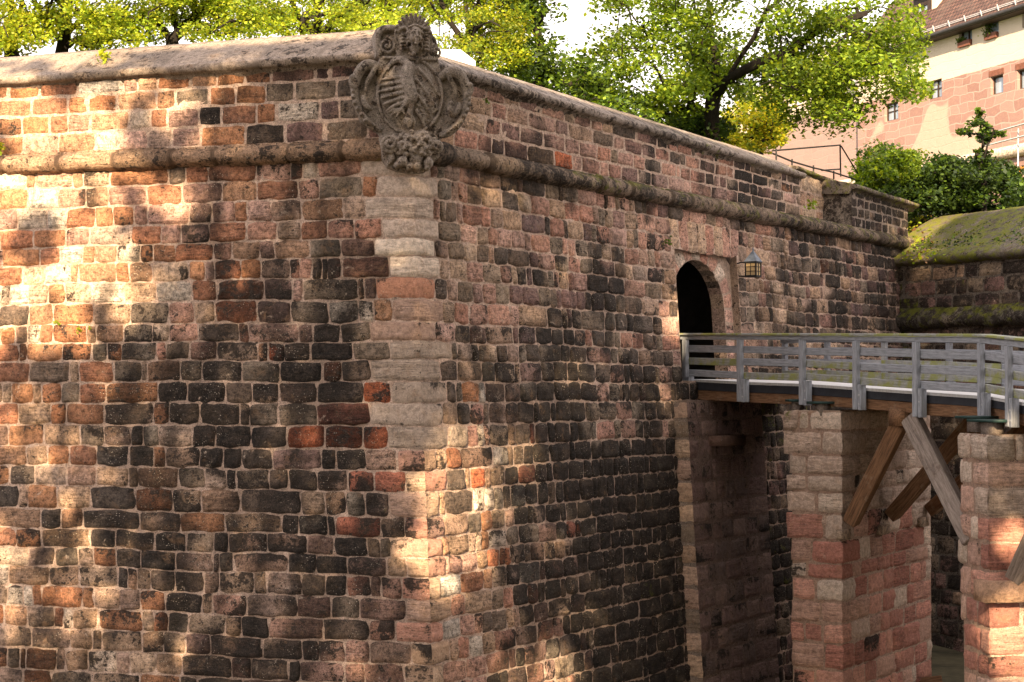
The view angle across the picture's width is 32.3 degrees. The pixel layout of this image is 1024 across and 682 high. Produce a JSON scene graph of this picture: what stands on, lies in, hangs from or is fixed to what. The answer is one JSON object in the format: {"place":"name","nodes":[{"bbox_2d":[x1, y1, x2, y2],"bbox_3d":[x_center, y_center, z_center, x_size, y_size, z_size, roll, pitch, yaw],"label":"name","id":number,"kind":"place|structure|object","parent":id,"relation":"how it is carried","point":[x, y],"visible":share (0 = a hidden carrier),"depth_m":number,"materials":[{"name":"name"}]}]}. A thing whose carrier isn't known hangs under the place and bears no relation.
{"place":"outdoors","nodes":[
{"label":"outdoors","id":0,"kind":"place"},
{"bbox_2d":[0,0,892,120],"label":"sky","id":1,"kind":"structure","parent":0,"point":[576,27],"materials":[{"name":"white"}]},
{"bbox_2d":[908,212,962,225],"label":"bastion terrace","id":2,"kind":"structure","parent":0,"point":[922,221],"depth_m":60.36,"materials":[{"name":"green plant"}]},
{"bbox_2d":[0,0,59,56],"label":"leafy tree","id":3,"kind":"object","parent":2,"relation":"on","point":[20,24],"visible":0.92,"depth_m":36.22,"materials":[{"name":"green plant"}]},
{"bbox_2d":[30,0,150,52],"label":"leafy tree","id":4,"kind":"object","parent":2,"relation":"on","point":[89,38],"visible":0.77,"depth_m":37.26,"materials":[{"name":"green plant"}]},
{"bbox_2d":[92,0,306,47],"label":"leafy tree","id":5,"kind":"object","parent":2,"relation":"on","point":[243,20],"visible":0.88,"depth_m":38.37,"materials":[{"name":"green plant"}]},
{"bbox_2d":[251,0,417,36],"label":"leafy tree","id":6,"kind":"object","parent":2,"relation":"on","point":[351,16],"visible":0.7,"depth_m":38.90,"materials":[{"name":"green plant"}]},
{"bbox_2d":[337,0,462,26],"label":"leafy tree","id":7,"kind":"object","parent":2,"relation":"on","point":[426,9],"visible":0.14,"depth_m":51.67,"materials":[{"name":"green plant"}]},
{"bbox_2d":[440,49,474,65],"bbox_3d":[-2.441,-4.418,39.477,3.075,3.774,3.075,0,-1,-6],"label":"garden tent","id":8,"kind":"object","parent":2,"relation":"on","point":[458,55],"visible":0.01,"depth_m":38.26,"materials":[{"name":"white fabric"}]},
{"bbox_2d":[394,0,537,73],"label":"leafy tree","id":9,"kind":"object","parent":2,"relation":"on","point":[476,39],"visible":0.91,"depth_m":40.81,"materials":[{"name":"green plant"}]},
{"bbox_2d":[460,0,669,125],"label":"dark green tree","id":10,"kind":"object","parent":2,"relation":"on","point":[542,69],"visible":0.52,"depth_m":42.14,"materials":[{"name":"green plant"}]},
{"bbox_2d":[633,103,739,141],"bbox_3d":[4.060,-4.890,47.557,4.231,3.426,4.619,0,-1,0],"label":"terrace hedge","id":11,"kind":"object","parent":2,"relation":"on","point":[694,125],"visible":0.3,"depth_m":46.51,"materials":[{"name":"green plant"}]},
{"bbox_2d":[566,0,937,141],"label":"broad tree","id":12,"kind":"object","parent":2,"relation":"on","point":[823,81],"visible":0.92,"depth_m":44.66,"materials":[{"name":"green plant"}]},
{"bbox_2d":[720,85,795,154],"bbox_3d":[7.358,-5.956,54.097,2.931,4.021,5.082,-1,-2,28],"label":"golden bush tree","id":13,"kind":"object","parent":2,"relation":"on","point":[760,136],"visible":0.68,"depth_m":53.50,"materials":[{"name":"yellow plant"}]},
{"bbox_2d":[719,38,857,264],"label":"castle wing","id":14,"kind":"structure","parent":2,"relation":"on","point":[824,157],"depth_m":87.95,"materials":[{"name":"paint"}]},
{"bbox_2d":[772,144,858,179],"bbox_3d":[7.931,-4.685,45.621,0.254,1.186,7.789,-1,-2,27],"label":"terrace railing","id":15,"kind":"object","parent":2,"relation":"on","point":[813,167],"visible":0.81,"depth_m":45.78,"materials":[{"name":"metal"}]},
{"bbox_2d":[844,139,929,194],"bbox_3d":[10.915,-3.676,50.423,2.982,4.272,6.163,0,-1,0],"label":"shrub","id":16,"kind":"object","parent":2,"relation":"on","point":[884,165],"visible":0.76,"depth_m":48.93,"materials":[{"name":"green plant"}]},
{"bbox_2d":[840,0,1023,232],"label":"castle house","id":17,"kind":"structure","parent":2,"relation":"on","point":[987,76],"depth_m":76.05,"materials":[{"name":"pink stone"}]},
{"bbox_2d":[887,102,897,120],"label":"window","id":18,"kind":"structure","parent":17,"relation":"in","point":[892,113],"depth_m":81.42,"materials":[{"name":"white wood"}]},
{"bbox_2d":[931,79,941,98],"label":"window","id":19,"kind":"structure","parent":17,"relation":"in","point":[938,88],"depth_m":78.00,"materials":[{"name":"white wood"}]},
{"bbox_2d":[955,36,971,47],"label":"window box","id":20,"kind":"object","parent":17,"relation":"attached to","point":[962,41],"visible":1,"depth_m":75.82,"materials":[{"name":"ceramic"}]},
{"bbox_2d":[962,30,971,38],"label":"window","id":21,"kind":"structure","parent":17,"relation":"in","point":[968,34],"depth_m":75.89,"materials":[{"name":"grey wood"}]},
{"bbox_2d":[981,23,998,40],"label":"window box","id":22,"kind":"object","parent":17,"relation":"attached to","point":[991,35],"visible":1,"depth_m":74.09,"materials":[{"name":"ceramic"}]},
{"bbox_2d":[988,22,998,32],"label":"window","id":23,"kind":"structure","parent":17,"relation":"in","point":[996,27],"depth_m":74.21,"materials":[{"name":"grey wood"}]},
{"bbox_2d":[993,75,1002,93],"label":"window","id":24,"kind":"structure","parent":17,"relation":"in","point":[997,81],"depth_m":73.99,"materials":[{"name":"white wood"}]},
{"bbox_2d":[1020,70,1023,88],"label":"window","id":25,"kind":"structure","parent":17,"relation":"in","point":[1022,71],"depth_m":72.47,"materials":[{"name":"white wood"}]},
{"bbox_2d":[875,150,1023,220],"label":"shrub","id":26,"kind":"object","parent":2,"relation":"on","point":[947,184],"visible":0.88,"depth_m":48.15,"materials":[{"name":"green plant"}]},
{"bbox_2d":[955,107,1006,210],"bbox_3d":[12.776,-4.092,48.386,1.540,4.302,3.028,0,-1,0],"label":"topiary tree","id":27,"kind":"object","parent":2,"relation":"on","point":[987,133],"visible":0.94,"depth_m":47.63,"materials":[{"name":"green plant"}]},
{"bbox_2d":[984,123,1023,165],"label":"safety railing","id":28,"kind":"object","parent":2,"relation":"on","point":[1017,137],"visible":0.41,"depth_m":62.18,"materials":[{"name":"metal"}]},
{"bbox_2d":[932,644,963,681],"bbox_3d":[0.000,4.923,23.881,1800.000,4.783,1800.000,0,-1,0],"label":"moat ground","id":29,"kind":"structure","parent":0,"point":[947,665],"depth_m":41.22,"materials":[{"name":"green plant"}]},
{"bbox_2d":[0,30,919,681],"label":"bastion","id":30,"kind":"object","parent":29,"relation":"on","point":[318,392],"visible":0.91,"depth_m":29.20,"materials":[{"name":"stone"}]},
{"bbox_2d":[0,142,6,155],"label":"wall plant","id":31,"kind":"object","parent":30,"relation":"on","point":[2,147],"depth_m":30.07,"materials":[{"name":"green plant"}]},
{"bbox_2d":[53,319,60,325],"bbox_3d":[-7.562,-0.303,29.396,0.146,0.122,0.147,0,-1,0],"label":"wall plant","id":32,"kind":"object","parent":30,"relation":"attached to","point":[56,322],"depth_m":29.38,"materials":[{"name":"yellow plant"}]},
{"bbox_2d":[96,42,111,63],"bbox_3d":[-6.912,-4.822,30.006,0.286,0.504,0.243,-1,-2,38],"label":"wall plant","id":33,"kind":"object","parent":30,"relation":"on","point":[103,55],"depth_m":29.98,"materials":[{"name":"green plant"}]},
{"bbox_2d":[349,13,473,174],"bbox_3d":[-1.586,-3.898,28.277,1.954,2.538,1.211,0,-1,0],"label":"coat of arms","id":34,"kind":"object","parent":30,"relation":"attached to","point":[405,106],"visible":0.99,"depth_m":27.91},
{"bbox_2d":[662,235,671,244],"bbox_3d":[3.058,-1.973,34.927,0.212,0.224,0.196,0,-2,17],"label":"wall plant","id":35,"kind":"object","parent":30,"relation":"attached to","point":[668,240],"depth_m":34.92,"materials":[{"name":"green plant"}]},
{"bbox_2d":[737,248,761,277],"bbox_3d":[5.005,-1.672,37.727,0.594,0.628,0.300,-1,-2,33],"label":"wall lantern","id":36,"kind":"object","parent":30,"relation":"attached to","point":[752,261],"depth_m":37.57,"materials":[{"name":"metal"}]},
{"bbox_2d":[804,199,816,209],"bbox_3d":[6.984,-3.191,41.343,0.359,0.274,0.259,0,-1,0],"label":"wall plant","id":37,"kind":"object","parent":30,"relation":"on","point":[814,202],"depth_m":41.34,"materials":[{"name":"green plant"}]},
{"bbox_2d":[783,409,932,681],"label":"bridge pier","id":38,"kind":"structure","parent":29,"relation":"on","point":[861,606],"depth_m":32.44,"materials":[{"name":"stone"}]},
{"bbox_2d":[680,333,1023,584],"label":"footbridge","id":39,"kind":"object","parent":38,"relation":"on","point":[980,407],"visible":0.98,"depth_m":31.38,"materials":[{"name":"grey wood"}]},
{"bbox_2d":[919,675,941,681],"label":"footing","id":40,"kind":"object","parent":38,"relation":"on","point":[938,678],"visible":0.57,"depth_m":35.20,"materials":[{"name":"brown stone"}]},
{"bbox_2d":[894,206,1023,651],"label":"moat wall","id":41,"kind":"structure","parent":29,"relation":"on","point":[974,289],"depth_m":44.06,"materials":[{"name":"stone"}]},
{"bbox_2d":[894,215,945,263],"bbox_3d":[10.754,-2.778,47.146,1.494,1.789,5.761,0,-2,12],"label":"ground ivy","id":42,"kind":"object","parent":41,"relation":"on","point":[913,228],"visible":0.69,"depth_m":46.13,"materials":[{"name":"green plant"}]},
{"bbox_2d":[902,210,1023,255],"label":"moss tufts","id":43,"kind":"object","parent":41,"relation":"on","point":[971,238],"visible":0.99,"depth_m":44.86,"materials":[{"name":"green plant"}]},
{"bbox_2d":[958,433,1023,681],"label":"bridge pier","id":44,"kind":"structure","parent":29,"relation":"on","point":[992,518],"depth_m":27.73,"materials":[{"name":"stone"}]}
]}

